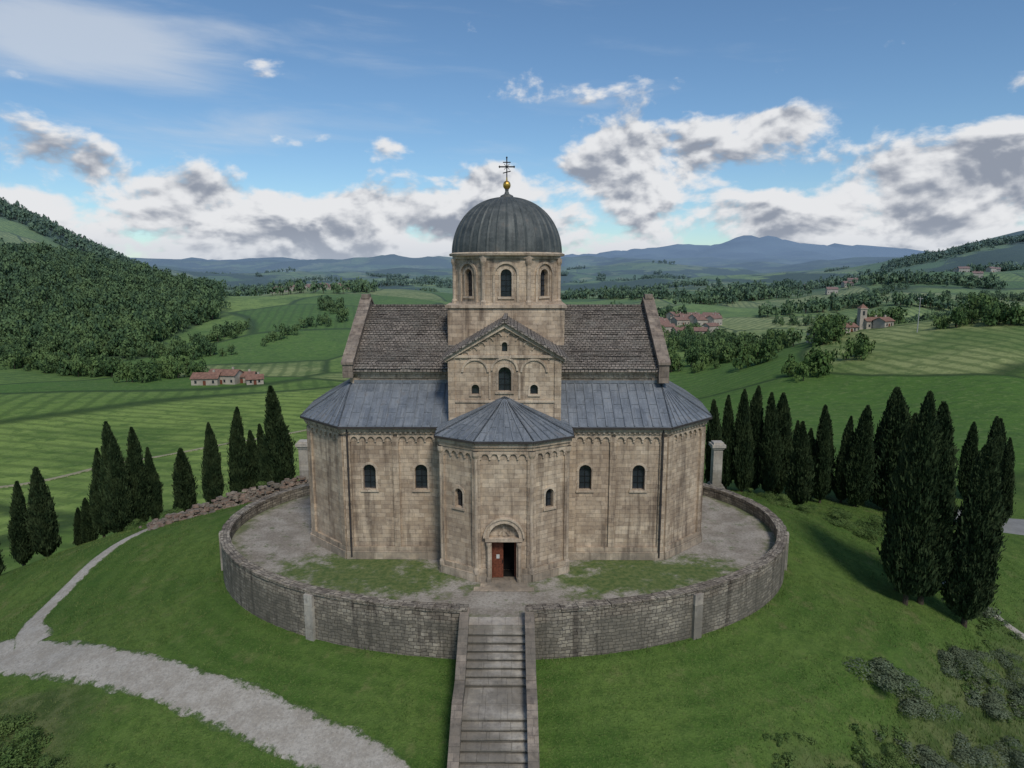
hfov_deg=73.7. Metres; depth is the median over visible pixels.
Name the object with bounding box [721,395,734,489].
cypress tree
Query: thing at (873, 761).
shrub
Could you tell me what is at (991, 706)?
shrub
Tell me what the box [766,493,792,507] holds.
shrub
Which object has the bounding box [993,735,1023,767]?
shrub
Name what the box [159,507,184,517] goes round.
shrub
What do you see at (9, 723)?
shrub
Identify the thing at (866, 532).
shrub
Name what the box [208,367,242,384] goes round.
farmhouse
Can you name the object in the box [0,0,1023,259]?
sky
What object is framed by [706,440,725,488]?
stone pillar
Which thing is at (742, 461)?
cypress tree
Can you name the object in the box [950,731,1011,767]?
shrub
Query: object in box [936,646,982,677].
shrub
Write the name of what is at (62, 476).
dirt track
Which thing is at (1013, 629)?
footpath
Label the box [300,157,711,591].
stone church
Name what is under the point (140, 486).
cypress tree
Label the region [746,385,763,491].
cypress tree
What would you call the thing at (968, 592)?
cypress tree
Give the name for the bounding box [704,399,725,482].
cypress tree
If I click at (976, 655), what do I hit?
shrub
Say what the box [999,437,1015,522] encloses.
cypress tree
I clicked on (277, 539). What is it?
courtyard ground
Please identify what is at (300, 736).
gravel path
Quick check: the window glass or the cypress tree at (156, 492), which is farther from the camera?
the cypress tree at (156, 492)
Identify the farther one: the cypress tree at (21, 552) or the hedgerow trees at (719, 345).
the hedgerow trees at (719, 345)
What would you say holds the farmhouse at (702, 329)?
on the grass terrain at (50, 424)
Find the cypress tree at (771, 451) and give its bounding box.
[756,392,783,494]
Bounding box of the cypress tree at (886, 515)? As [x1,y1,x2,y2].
[876,412,918,590]
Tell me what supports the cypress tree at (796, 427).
on the grass terrain at (50, 424)
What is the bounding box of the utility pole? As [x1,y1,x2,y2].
[917,297,922,331]
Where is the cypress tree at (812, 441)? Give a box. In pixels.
[807,428,816,499]
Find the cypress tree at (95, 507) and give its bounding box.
[87,447,109,536]
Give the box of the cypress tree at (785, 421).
[772,392,793,494]
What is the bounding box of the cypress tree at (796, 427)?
[792,420,799,451]
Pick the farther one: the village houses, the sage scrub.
the village houses
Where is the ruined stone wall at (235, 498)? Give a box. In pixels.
[139,475,307,530]
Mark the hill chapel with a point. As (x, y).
(864, 321)
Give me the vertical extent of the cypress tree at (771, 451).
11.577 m
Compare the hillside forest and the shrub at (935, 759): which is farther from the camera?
the hillside forest
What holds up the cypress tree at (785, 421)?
on the grass terrain at (50, 424)
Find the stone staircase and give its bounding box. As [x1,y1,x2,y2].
[447,607,539,767]
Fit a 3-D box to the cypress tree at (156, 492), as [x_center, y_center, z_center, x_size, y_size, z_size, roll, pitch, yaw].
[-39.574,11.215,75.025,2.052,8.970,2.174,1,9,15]
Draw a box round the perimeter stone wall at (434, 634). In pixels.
[221,487,785,659]
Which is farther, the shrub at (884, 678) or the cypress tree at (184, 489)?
the cypress tree at (184, 489)
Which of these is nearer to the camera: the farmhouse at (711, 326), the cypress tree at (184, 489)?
the cypress tree at (184, 489)
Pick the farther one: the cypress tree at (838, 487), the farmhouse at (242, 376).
the farmhouse at (242, 376)
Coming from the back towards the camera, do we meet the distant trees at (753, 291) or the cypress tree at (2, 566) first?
the distant trees at (753, 291)
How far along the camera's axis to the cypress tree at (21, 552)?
70.10 m
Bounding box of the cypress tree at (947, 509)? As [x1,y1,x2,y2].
[916,401,961,604]
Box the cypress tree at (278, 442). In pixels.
[260,385,297,483]
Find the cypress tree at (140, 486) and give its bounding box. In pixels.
[125,427,152,523]
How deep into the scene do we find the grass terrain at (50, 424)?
53.90 m
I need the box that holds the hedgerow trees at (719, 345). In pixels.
[0,282,1023,382]
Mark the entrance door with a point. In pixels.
(503, 553)
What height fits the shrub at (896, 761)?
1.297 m
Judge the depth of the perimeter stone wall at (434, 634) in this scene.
40.41 m
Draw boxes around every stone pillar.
[295,439,308,483]
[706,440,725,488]
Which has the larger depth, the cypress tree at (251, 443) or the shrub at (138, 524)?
the cypress tree at (251, 443)
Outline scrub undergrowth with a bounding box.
[22,616,1023,767]
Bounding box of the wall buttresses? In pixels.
[219,531,788,640]
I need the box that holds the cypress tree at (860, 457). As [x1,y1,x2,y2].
[842,405,876,506]
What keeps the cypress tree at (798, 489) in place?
on the grass terrain at (50, 424)
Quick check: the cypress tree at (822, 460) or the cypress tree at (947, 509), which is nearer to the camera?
the cypress tree at (947, 509)
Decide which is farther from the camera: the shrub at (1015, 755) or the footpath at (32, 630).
the footpath at (32, 630)
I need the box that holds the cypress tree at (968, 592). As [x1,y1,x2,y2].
[940,437,1008,627]
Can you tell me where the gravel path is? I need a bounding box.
[0,638,411,767]
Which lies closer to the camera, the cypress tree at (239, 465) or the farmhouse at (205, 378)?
the cypress tree at (239, 465)
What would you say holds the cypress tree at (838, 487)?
on the grass terrain at (50, 424)
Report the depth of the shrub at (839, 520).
61.47 m
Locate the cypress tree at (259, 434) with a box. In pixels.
[254,423,263,484]
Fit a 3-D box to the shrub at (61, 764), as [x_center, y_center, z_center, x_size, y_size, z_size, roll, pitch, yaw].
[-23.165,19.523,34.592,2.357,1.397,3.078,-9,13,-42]
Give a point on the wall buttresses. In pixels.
(310, 628)
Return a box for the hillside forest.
[0,238,230,351]
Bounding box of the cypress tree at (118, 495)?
[103,436,136,532]
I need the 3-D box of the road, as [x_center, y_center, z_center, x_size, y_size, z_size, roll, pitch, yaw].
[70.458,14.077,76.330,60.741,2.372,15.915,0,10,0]
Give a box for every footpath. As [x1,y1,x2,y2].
[13,528,147,653]
[942,583,1023,638]
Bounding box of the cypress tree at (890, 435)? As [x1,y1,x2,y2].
[869,387,911,511]
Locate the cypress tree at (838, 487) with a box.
[831,415,853,502]
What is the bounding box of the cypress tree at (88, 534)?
[79,498,98,542]
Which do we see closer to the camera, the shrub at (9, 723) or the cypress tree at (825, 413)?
the shrub at (9, 723)
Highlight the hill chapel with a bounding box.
[856,304,877,329]
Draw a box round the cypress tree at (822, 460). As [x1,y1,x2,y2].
[812,417,832,502]
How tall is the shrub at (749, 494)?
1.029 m
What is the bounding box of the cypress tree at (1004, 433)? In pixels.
[999,418,1007,453]
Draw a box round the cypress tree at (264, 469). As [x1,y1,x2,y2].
[257,439,274,485]
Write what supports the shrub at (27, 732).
on the grass terrain at (50, 424)
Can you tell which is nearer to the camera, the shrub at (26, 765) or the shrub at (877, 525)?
the shrub at (26, 765)
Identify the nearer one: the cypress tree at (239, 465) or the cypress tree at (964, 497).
the cypress tree at (964, 497)
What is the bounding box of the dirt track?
[0,429,306,488]
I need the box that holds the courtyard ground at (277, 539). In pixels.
[231,495,775,616]
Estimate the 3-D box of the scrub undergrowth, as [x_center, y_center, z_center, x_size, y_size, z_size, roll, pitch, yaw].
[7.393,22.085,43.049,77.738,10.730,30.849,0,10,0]
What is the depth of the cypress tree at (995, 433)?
77.70 m
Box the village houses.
[271,266,1000,325]
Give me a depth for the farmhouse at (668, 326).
541.90 m
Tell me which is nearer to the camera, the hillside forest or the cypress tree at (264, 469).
the cypress tree at (264, 469)
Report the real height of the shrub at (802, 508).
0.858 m
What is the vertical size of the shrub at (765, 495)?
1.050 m
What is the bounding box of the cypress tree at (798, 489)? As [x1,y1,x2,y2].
[782,421,817,504]
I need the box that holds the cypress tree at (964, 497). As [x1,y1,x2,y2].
[956,445,983,526]
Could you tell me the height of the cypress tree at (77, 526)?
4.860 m
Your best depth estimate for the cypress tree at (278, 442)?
73.62 m
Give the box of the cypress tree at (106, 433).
[97,421,133,532]
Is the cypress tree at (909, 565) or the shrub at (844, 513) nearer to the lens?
the cypress tree at (909, 565)
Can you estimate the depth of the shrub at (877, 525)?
62.64 m
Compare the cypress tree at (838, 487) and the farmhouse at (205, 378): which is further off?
the farmhouse at (205, 378)
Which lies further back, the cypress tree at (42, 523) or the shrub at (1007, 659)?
the cypress tree at (42, 523)
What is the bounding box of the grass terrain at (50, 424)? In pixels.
[0,208,1023,767]
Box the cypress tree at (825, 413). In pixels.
[815,404,836,496]
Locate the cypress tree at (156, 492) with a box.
[144,447,163,519]
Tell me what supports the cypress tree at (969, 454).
on the grass terrain at (50, 424)
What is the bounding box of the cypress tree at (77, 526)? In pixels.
[73,507,86,545]
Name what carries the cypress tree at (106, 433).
on the grass terrain at (50, 424)
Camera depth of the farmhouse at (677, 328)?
517.80 m
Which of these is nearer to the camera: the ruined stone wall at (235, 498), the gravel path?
the gravel path
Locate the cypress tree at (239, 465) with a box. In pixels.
[226,406,251,492]
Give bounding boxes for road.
[956,510,1023,534]
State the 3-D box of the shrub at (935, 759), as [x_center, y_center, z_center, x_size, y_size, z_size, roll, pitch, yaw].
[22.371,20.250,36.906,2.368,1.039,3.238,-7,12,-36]
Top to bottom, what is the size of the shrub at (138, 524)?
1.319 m
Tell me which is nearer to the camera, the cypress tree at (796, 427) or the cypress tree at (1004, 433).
the cypress tree at (796, 427)
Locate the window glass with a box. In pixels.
[364,269,643,505]
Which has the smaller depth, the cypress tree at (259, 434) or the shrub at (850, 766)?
the shrub at (850, 766)
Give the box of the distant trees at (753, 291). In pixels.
[0,197,1023,317]
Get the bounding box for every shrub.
[0,711,38,739]
[0,724,52,764]
[0,732,55,767]
[9,761,45,767]
[34,752,74,767]
[124,518,146,530]
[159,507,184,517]
[255,481,268,486]
[742,488,755,497]
[757,491,780,500]
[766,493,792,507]
[795,504,818,513]
[819,506,852,519]
[823,511,857,530]
[841,656,920,693]
[843,764,855,767]
[853,526,880,544]
[854,515,885,533]
[862,753,887,767]
[881,742,914,767]
[894,686,962,721]
[898,744,958,767]
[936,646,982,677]
[948,644,1000,681]
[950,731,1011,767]
[964,680,1012,721]
[989,648,1023,677]
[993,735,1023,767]
[998,671,1023,710]
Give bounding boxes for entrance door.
[492,542,515,577]
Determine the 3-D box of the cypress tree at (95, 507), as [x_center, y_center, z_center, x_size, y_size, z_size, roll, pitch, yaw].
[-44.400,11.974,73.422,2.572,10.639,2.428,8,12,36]
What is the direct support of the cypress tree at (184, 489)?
on the grass terrain at (50, 424)
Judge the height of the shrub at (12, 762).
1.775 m
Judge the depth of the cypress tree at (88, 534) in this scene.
75.00 m
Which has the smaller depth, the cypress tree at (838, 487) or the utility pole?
the cypress tree at (838, 487)
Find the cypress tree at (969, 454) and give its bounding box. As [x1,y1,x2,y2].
[956,421,979,497]
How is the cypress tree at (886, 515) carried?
on the grass terrain at (50, 424)
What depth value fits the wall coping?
41.70 m
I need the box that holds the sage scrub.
[862,606,1023,767]
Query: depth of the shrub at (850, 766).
34.33 m
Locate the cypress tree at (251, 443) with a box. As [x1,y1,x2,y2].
[246,430,257,488]
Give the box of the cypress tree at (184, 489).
[171,448,197,510]
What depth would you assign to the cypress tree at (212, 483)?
73.48 m
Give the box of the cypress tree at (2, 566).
[0,543,6,575]
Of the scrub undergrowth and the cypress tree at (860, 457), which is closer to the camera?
the scrub undergrowth
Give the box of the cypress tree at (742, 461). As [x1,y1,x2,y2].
[731,388,755,491]
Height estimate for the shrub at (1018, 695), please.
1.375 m
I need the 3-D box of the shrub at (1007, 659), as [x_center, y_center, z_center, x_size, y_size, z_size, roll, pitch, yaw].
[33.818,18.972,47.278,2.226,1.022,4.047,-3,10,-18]
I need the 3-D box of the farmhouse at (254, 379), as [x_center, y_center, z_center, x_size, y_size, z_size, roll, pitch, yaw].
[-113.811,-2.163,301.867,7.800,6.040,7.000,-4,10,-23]
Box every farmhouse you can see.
[190,370,220,384]
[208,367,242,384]
[239,369,256,382]
[245,372,263,384]
[661,322,675,332]
[670,326,685,334]
[693,326,707,334]
[701,321,719,332]
[843,322,858,332]
[872,315,894,328]
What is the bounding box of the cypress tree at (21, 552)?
[7,481,35,565]
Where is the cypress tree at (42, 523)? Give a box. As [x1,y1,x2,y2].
[24,466,61,556]
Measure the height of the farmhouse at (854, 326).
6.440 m
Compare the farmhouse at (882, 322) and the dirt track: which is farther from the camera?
the farmhouse at (882, 322)
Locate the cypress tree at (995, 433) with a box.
[986,416,1004,463]
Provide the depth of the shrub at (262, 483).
69.42 m
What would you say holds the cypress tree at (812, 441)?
on the grass terrain at (50, 424)
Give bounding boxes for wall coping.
[220,483,786,612]
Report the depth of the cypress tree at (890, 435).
70.44 m
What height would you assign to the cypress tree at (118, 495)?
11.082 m
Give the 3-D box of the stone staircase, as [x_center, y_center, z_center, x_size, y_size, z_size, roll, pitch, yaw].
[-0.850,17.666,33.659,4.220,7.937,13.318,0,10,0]
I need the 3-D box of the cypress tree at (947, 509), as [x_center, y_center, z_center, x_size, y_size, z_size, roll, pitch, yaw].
[29.901,8.905,48.484,4.153,15.734,3.955,-5,13,-19]
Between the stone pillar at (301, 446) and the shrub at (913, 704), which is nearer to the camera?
the shrub at (913, 704)
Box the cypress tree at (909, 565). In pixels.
[878,390,943,605]
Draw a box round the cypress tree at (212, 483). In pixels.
[199,422,226,503]
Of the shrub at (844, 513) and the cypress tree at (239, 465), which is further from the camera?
the cypress tree at (239, 465)
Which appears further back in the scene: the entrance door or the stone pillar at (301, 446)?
the stone pillar at (301, 446)

